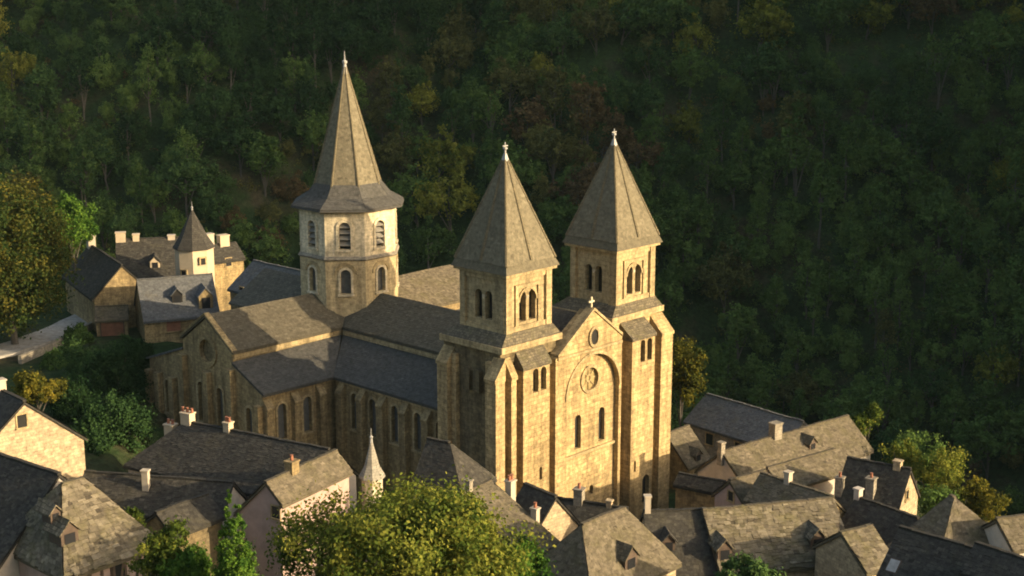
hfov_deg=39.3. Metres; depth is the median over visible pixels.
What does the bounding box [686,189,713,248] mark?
forest tree
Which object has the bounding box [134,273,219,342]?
long house
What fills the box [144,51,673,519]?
abbey church
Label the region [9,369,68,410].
bank tree
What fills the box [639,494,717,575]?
stone house
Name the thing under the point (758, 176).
forest tree
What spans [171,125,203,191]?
forest tree
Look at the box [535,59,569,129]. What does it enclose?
forest tree
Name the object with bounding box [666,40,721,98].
forest tree
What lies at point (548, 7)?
forest tree
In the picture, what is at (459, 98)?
forest tree
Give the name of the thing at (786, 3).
forest tree
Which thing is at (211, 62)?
forest tree
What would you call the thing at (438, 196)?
forest tree
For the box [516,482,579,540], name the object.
gabled house
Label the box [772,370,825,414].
forest tree
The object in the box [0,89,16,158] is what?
forest tree
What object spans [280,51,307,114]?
forest tree
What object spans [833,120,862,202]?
forest tree
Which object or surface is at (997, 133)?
forest tree
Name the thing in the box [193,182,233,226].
forest tree
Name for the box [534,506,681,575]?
hipped house
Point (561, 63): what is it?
forest tree
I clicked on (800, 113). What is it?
forest tree
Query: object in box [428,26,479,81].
forest tree
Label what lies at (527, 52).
forest tree
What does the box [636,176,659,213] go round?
forest tree
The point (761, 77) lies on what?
forest tree
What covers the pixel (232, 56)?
forest tree
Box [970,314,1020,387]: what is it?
forest tree
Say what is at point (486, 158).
forest tree
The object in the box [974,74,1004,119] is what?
forest tree
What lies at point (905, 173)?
forest tree
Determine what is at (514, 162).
forest tree
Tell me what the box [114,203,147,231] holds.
forest tree
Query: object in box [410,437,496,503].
hipped house
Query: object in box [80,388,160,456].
bank tree
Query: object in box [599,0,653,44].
forest tree
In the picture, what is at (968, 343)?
forest tree
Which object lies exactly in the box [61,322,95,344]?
bank tree
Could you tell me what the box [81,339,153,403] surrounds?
bank tree
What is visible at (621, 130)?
forest tree
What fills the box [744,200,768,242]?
forest tree
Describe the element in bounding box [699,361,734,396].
forest tree
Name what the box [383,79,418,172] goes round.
forest tree
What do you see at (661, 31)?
forest tree
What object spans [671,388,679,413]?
forest tree
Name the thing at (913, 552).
stone house
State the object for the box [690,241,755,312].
forest tree
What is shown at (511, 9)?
forest tree
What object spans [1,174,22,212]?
forest tree
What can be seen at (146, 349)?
bank tree
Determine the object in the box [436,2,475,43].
forest tree
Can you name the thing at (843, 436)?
stone house
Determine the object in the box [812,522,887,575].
house
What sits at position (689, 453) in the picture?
stone house
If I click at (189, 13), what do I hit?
forest tree
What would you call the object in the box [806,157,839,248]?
forest tree
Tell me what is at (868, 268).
forest tree
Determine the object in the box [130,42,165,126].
forest tree
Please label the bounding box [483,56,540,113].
forest tree
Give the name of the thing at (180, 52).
forest tree
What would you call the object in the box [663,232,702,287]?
forest tree
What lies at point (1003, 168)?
forest tree
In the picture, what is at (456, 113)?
forest tree
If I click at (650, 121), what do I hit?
forest tree
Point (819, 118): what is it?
forest tree
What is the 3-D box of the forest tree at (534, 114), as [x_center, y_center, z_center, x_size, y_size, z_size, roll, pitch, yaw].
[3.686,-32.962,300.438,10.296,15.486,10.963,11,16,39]
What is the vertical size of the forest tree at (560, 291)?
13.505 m
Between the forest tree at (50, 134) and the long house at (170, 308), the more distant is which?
the forest tree at (50, 134)
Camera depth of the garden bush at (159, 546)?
79.81 m
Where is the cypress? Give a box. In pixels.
[208,489,263,575]
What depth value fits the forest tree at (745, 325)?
269.46 m
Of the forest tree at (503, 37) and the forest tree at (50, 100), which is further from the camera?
the forest tree at (503, 37)
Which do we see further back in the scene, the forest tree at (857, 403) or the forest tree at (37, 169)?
the forest tree at (37, 169)
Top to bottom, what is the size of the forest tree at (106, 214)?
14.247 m
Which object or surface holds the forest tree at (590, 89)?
on the ground
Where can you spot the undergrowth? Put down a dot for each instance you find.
(804, 228)
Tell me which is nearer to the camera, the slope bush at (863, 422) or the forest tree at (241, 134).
the slope bush at (863, 422)
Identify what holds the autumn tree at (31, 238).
on the ground
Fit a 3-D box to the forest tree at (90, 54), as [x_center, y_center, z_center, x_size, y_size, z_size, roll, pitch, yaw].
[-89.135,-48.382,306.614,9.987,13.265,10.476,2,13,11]
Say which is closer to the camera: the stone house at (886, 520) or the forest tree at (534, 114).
the stone house at (886, 520)
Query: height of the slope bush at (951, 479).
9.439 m
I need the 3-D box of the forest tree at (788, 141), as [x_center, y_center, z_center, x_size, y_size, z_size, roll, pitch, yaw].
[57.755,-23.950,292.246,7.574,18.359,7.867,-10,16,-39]
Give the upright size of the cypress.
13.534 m
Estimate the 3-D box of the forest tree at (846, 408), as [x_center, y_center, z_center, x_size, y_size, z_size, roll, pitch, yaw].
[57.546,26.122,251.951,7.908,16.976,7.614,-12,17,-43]
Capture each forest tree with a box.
[0,46,24,99]
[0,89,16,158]
[0,106,66,160]
[1,165,43,211]
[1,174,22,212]
[10,155,52,196]
[15,123,52,167]
[17,51,39,89]
[20,62,65,143]
[56,141,101,205]
[64,50,96,119]
[68,31,119,80]
[68,133,105,206]
[72,131,128,194]
[84,196,117,250]
[86,0,138,28]
[109,106,144,163]
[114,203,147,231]
[123,159,152,222]
[126,167,171,222]
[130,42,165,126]
[131,19,178,81]
[151,31,193,87]
[151,147,223,217]
[165,0,245,63]
[170,108,224,160]
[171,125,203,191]
[173,51,199,103]
[180,40,232,89]
[192,79,243,127]
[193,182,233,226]
[212,116,265,177]
[214,18,242,78]
[214,26,245,91]
[230,74,267,128]
[241,132,287,196]
[255,81,302,140]
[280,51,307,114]
[292,75,331,119]
[294,110,329,170]
[298,1,327,87]
[300,134,325,162]
[317,28,343,83]
[320,11,376,67]
[372,124,416,180]
[375,55,403,114]
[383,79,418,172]
[386,163,442,227]
[394,80,440,129]
[403,125,444,172]
[406,165,481,232]
[409,214,459,268]
[415,123,477,183]
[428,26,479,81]
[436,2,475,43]
[438,102,464,139]
[449,78,491,129]
[456,95,487,142]
[471,83,506,154]
[475,138,500,184]
[477,141,546,186]
[478,20,529,63]
[479,0,511,43]
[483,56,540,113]
[487,45,530,97]
[495,0,522,30]
[495,37,537,85]
[501,0,556,19]
[501,94,553,147]
[506,12,546,46]
[533,125,574,182]
[534,10,586,67]
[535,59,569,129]
[536,214,551,242]
[537,0,569,55]
[542,194,580,246]
[548,162,600,209]
[552,51,572,124]
[552,270,569,300]
[552,293,560,304]
[564,79,595,140]
[566,74,607,145]
[569,0,619,57]
[595,106,633,151]
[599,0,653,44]
[618,74,665,137]
[619,130,668,172]
[620,36,672,84]
[635,108,673,175]
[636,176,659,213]
[640,0,690,38]
[644,199,685,247]
[654,275,683,318]
[655,265,688,288]
[655,270,679,313]
[656,175,697,217]
[657,299,666,316]
[658,189,717,255]
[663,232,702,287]
[664,99,703,145]
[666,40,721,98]
[671,12,717,60]
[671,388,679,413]
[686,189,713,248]
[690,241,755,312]
[693,341,715,375]
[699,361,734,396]
[705,231,744,269]
[708,152,754,209]
[709,337,744,399]
[717,301,762,362]
[728,116,754,184]
[729,0,794,55]
[730,0,738,26]
[730,37,795,100]
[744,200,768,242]
[744,354,778,407]
[744,370,775,410]
[745,0,793,18]
[749,156,774,200]
[751,136,799,189]
[752,57,778,116]
[753,44,790,113]
[761,275,787,339]
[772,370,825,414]
[775,91,807,184]
[775,126,816,201]
[778,325,815,372]
[779,97,813,190]
[785,90,816,124]
[787,250,825,319]
[788,388,808,420]
[800,277,826,336]
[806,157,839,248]
[809,0,851,52]
[809,91,840,158]
[819,390,856,420]
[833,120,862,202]
[836,367,901,435]
[840,109,873,174]
[843,204,869,272]
[847,0,893,39]
[849,257,891,323]
[849,396,862,418]
[854,172,903,217]
[857,205,913,269]
[858,0,909,28]
[858,269,896,348]
[859,124,910,178]
[864,376,906,457]
[871,417,908,462]
[878,0,932,28]
[881,411,911,453]
[888,154,935,211]
[902,0,959,36]
[909,431,928,486]
[911,189,971,254]
[913,336,947,378]
[918,31,958,108]
[929,389,975,452]
[945,330,981,375]
[949,13,1015,77]
[949,400,1023,479]
[949,423,981,492]
[961,461,981,504]
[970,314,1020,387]
[971,345,1023,397]
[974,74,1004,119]
[978,118,1017,165]
[984,151,1023,202]
[993,40,1022,89]
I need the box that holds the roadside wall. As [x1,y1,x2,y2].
[18,322,92,363]
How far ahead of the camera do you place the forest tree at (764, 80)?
307.50 m
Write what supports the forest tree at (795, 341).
on the ground
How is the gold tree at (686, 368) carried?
on the ground
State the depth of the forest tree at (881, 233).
277.01 m
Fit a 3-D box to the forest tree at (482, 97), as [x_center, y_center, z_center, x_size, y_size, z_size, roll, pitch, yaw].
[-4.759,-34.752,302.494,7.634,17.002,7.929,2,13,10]
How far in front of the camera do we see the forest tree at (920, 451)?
241.25 m
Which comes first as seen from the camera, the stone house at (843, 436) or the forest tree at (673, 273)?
the stone house at (843, 436)
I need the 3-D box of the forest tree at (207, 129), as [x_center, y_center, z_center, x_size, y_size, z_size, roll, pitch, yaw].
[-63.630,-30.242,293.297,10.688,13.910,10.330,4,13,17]
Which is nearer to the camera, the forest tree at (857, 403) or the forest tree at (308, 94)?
the forest tree at (857, 403)
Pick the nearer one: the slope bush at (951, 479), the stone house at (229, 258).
the slope bush at (951, 479)
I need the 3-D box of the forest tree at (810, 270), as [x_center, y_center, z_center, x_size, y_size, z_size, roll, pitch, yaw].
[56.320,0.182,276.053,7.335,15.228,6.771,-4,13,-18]
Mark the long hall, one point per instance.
(710, 419)
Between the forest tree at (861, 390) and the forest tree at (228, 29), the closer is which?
the forest tree at (861, 390)
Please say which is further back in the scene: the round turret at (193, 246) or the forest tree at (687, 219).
the forest tree at (687, 219)
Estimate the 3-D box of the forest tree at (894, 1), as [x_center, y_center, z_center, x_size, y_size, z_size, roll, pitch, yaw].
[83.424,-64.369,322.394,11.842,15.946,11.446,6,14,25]
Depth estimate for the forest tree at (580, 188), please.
283.01 m
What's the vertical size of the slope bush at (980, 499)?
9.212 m
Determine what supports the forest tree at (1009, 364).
on the ground
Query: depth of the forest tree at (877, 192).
284.17 m
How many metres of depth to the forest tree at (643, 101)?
302.23 m
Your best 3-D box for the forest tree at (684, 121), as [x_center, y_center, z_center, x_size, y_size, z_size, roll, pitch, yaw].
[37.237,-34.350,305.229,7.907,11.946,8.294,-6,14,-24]
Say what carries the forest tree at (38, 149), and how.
on the ground
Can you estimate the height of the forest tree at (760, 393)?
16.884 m
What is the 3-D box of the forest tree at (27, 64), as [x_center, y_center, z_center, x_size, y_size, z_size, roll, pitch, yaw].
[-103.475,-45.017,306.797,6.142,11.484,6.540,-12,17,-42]
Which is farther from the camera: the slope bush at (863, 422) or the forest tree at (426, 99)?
the forest tree at (426, 99)
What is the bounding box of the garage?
[95,304,128,336]
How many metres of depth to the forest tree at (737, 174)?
293.64 m
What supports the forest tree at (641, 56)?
on the ground
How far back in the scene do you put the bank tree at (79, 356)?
147.89 m
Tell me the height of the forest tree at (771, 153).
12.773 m
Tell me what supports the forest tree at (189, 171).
on the ground
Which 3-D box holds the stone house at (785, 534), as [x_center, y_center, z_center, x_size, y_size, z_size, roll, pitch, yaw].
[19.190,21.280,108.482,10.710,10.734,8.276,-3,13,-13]
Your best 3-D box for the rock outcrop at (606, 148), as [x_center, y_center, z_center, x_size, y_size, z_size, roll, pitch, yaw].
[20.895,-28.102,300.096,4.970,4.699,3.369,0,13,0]
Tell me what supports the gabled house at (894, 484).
on the ground
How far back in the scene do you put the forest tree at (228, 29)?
305.68 m
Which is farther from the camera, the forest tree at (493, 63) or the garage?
the forest tree at (493, 63)
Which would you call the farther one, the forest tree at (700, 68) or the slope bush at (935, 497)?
the forest tree at (700, 68)
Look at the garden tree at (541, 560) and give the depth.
86.86 m
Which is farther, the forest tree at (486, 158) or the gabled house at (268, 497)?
the forest tree at (486, 158)
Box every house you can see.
[0,377,87,479]
[0,452,66,575]
[13,476,158,575]
[62,234,137,331]
[83,468,247,556]
[115,231,178,277]
[123,406,359,511]
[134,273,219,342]
[143,492,225,575]
[206,232,245,311]
[227,259,300,308]
[233,448,352,575]
[396,474,559,556]
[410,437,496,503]
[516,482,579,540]
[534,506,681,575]
[558,483,628,522]
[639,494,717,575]
[669,424,710,489]
[673,471,725,508]
[694,414,873,481]
[701,496,844,575]
[711,469,766,506]
[743,469,846,518]
[764,447,844,494]
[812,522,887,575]
[834,456,920,514]
[841,486,919,544]
[876,525,972,575]
[886,494,988,548]
[959,541,1023,575]
[982,513,1023,555]
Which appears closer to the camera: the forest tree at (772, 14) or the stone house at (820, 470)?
the stone house at (820, 470)
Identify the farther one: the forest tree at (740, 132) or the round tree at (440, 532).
the forest tree at (740, 132)
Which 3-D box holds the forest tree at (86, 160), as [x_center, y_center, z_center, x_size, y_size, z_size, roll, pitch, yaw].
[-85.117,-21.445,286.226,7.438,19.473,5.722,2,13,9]
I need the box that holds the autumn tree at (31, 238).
[0,166,84,344]
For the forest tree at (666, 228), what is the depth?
281.51 m
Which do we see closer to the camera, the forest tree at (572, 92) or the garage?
the garage
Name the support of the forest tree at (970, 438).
on the ground
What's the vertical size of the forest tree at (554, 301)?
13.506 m
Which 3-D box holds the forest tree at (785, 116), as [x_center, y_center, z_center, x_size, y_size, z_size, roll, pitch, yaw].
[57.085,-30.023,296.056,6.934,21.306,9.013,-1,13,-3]
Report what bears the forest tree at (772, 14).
on the ground
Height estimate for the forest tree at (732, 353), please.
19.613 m
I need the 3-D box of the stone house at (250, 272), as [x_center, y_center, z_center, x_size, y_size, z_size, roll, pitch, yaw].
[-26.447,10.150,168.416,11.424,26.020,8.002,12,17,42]
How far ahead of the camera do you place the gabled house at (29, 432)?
110.77 m
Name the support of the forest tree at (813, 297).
on the ground
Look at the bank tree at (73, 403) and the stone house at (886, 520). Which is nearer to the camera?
the stone house at (886, 520)
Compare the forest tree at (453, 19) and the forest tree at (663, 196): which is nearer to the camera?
the forest tree at (663, 196)
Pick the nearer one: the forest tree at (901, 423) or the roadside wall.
the roadside wall
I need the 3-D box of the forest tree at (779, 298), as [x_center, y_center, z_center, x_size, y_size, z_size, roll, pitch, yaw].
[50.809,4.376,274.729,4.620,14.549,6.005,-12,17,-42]
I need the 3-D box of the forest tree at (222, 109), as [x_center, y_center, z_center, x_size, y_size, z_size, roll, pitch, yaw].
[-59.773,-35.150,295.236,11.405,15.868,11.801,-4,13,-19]
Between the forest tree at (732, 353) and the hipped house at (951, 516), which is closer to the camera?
the hipped house at (951, 516)
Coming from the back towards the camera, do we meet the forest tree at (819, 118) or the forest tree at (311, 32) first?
the forest tree at (311, 32)
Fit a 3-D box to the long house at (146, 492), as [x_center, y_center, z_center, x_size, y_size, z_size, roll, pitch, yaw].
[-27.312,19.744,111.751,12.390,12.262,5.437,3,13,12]
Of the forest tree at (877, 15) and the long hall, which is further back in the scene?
the forest tree at (877, 15)
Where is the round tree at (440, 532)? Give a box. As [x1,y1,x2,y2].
[254,464,558,575]
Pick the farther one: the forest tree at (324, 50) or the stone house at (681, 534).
the forest tree at (324, 50)
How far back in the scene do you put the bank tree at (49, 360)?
154.40 m
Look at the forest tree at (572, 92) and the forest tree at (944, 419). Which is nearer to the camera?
the forest tree at (944, 419)
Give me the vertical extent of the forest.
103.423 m
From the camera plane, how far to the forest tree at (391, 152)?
302.70 m
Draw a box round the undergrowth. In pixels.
[0,0,1023,447]
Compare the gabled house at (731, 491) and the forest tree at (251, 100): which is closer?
the gabled house at (731, 491)
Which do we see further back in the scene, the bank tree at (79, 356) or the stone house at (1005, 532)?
the bank tree at (79, 356)
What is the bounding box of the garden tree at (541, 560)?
[487,531,558,575]
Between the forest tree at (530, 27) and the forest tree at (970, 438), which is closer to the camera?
the forest tree at (970, 438)
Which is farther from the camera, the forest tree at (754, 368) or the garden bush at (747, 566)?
the forest tree at (754, 368)
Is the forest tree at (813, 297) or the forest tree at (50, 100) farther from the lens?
the forest tree at (50, 100)
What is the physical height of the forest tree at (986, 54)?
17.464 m
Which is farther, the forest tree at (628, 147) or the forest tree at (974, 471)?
the forest tree at (628, 147)
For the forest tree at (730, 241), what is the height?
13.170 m
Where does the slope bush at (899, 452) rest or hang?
on the ground
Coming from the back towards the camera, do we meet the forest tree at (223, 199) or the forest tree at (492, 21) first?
the forest tree at (492, 21)
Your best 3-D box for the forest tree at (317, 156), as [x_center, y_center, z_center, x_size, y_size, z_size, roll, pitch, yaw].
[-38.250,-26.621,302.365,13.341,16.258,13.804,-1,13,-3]
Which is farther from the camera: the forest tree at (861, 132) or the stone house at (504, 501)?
the forest tree at (861, 132)
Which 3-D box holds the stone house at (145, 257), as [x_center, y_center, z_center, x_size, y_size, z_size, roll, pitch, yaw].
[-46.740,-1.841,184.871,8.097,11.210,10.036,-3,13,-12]
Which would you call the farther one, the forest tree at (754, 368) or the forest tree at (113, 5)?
the forest tree at (113, 5)
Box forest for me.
[0,0,1023,513]
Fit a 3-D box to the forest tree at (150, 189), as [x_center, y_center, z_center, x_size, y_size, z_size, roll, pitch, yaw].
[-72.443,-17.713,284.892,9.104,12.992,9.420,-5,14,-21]
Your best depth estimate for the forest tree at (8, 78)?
304.26 m
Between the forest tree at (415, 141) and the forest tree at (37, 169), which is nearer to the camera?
the forest tree at (37, 169)
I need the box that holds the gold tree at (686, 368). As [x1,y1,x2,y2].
[671,333,708,426]
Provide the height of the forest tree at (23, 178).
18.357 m
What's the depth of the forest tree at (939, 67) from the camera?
305.46 m
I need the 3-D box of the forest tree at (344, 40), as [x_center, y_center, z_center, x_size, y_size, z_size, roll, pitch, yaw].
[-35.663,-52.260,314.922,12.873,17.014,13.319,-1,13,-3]
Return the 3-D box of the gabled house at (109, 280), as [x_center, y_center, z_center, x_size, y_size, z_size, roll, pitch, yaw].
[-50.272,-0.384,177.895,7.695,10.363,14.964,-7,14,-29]
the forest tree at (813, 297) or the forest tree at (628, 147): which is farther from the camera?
the forest tree at (628, 147)
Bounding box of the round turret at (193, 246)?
[172,201,214,284]
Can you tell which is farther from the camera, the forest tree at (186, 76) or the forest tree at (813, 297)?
the forest tree at (186, 76)
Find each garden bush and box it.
[123,515,189,575]
[124,506,146,527]
[156,540,214,575]
[713,550,786,575]
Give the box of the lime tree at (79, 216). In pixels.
[49,191,99,272]
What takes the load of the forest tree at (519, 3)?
on the ground
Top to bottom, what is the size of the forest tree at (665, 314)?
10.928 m
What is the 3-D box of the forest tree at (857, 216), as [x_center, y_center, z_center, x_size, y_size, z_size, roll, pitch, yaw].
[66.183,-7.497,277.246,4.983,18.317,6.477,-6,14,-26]
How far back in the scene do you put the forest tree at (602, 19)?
314.53 m
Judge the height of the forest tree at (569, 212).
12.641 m
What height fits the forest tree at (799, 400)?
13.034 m
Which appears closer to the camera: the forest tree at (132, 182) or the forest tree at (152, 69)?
the forest tree at (132, 182)
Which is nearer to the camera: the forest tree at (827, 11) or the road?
the road
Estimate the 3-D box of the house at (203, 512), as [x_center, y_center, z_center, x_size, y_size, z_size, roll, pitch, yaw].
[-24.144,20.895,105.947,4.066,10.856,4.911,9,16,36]
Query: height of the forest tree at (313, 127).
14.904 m
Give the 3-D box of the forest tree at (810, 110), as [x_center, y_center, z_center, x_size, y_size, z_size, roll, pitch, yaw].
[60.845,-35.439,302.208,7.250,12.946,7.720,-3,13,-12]
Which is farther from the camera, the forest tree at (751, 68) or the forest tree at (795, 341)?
the forest tree at (751, 68)
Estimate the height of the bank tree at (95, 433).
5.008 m
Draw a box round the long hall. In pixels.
[683,393,807,457]
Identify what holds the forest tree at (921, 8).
on the ground
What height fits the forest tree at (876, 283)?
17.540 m
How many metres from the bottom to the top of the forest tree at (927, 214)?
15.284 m
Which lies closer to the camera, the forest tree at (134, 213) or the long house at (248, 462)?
the long house at (248, 462)
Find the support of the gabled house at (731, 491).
on the ground
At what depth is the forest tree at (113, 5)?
314.57 m
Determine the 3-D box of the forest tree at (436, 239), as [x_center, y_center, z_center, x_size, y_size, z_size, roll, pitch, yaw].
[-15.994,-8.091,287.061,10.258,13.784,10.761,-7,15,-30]
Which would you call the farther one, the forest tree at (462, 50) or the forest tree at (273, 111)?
the forest tree at (462, 50)
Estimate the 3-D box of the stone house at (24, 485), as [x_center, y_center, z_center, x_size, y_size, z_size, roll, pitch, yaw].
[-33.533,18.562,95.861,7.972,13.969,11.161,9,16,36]
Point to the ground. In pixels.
(702, 324)
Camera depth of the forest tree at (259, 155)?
289.80 m
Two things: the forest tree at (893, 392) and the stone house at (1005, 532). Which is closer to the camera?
the stone house at (1005, 532)
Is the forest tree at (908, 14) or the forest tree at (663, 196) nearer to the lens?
the forest tree at (663, 196)
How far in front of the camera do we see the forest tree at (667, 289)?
271.30 m
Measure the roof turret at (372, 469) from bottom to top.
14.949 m
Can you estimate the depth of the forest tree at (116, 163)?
289.78 m
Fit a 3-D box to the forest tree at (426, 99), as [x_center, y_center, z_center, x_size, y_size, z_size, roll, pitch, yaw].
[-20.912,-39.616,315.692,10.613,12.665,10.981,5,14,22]
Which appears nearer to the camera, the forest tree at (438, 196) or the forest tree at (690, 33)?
the forest tree at (438, 196)
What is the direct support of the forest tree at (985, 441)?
on the ground
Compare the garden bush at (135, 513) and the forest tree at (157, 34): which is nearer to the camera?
the garden bush at (135, 513)
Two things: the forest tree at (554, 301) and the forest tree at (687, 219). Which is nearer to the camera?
the forest tree at (554, 301)
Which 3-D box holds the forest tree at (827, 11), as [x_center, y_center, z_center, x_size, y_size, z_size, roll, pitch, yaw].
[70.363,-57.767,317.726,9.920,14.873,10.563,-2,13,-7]
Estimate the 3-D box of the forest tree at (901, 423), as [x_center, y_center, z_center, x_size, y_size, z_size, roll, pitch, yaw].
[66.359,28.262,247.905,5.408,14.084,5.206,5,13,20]
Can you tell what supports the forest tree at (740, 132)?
on the ground
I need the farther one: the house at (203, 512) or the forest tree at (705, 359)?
the forest tree at (705, 359)
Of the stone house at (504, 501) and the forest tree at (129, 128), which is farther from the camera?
the forest tree at (129, 128)
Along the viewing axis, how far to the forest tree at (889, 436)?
242.89 m
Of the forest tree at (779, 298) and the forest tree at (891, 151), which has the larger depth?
the forest tree at (891, 151)
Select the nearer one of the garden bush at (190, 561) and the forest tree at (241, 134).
the garden bush at (190, 561)
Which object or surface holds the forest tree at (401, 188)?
on the ground
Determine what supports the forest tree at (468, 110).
on the ground
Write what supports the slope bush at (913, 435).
on the ground
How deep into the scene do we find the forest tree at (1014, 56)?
307.59 m
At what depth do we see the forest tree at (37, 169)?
283.56 m
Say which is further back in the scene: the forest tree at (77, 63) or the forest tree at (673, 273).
the forest tree at (77, 63)
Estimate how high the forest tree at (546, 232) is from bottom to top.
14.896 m
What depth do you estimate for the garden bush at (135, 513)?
95.72 m
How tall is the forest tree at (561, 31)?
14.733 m
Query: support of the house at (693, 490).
on the ground
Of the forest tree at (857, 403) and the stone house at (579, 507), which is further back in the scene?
the forest tree at (857, 403)
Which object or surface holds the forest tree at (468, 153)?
on the ground
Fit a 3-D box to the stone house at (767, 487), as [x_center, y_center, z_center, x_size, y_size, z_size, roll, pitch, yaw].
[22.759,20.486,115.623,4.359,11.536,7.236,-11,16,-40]
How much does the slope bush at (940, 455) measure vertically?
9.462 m
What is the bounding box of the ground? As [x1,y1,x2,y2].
[0,0,1023,574]
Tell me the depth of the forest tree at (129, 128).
292.52 m
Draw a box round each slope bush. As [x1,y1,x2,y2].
[852,400,883,440]
[877,437,930,482]
[890,430,946,483]
[907,442,971,497]
[917,483,960,517]
[926,459,969,504]
[957,475,1012,521]
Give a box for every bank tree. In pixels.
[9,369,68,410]
[37,347,76,370]
[42,373,104,424]
[54,334,123,385]
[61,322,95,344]
[67,406,122,455]
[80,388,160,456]
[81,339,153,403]
[118,332,156,374]
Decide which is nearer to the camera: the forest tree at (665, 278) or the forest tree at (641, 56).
the forest tree at (665, 278)
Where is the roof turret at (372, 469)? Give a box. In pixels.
[359,435,384,571]
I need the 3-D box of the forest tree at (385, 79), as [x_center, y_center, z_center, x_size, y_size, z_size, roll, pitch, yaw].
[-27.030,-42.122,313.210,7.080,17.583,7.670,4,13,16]
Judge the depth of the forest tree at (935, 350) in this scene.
258.74 m
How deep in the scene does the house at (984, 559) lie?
84.57 m
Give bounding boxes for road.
[0,314,86,358]
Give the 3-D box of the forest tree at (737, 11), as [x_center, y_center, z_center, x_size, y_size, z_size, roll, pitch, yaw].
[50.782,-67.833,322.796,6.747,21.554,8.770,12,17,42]
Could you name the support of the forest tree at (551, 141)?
on the ground
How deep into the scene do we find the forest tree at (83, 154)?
286.86 m
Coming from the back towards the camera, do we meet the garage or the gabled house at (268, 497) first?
the garage
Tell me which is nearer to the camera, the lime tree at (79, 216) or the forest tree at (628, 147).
the lime tree at (79, 216)
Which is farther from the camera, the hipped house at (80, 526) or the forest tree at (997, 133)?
the forest tree at (997, 133)

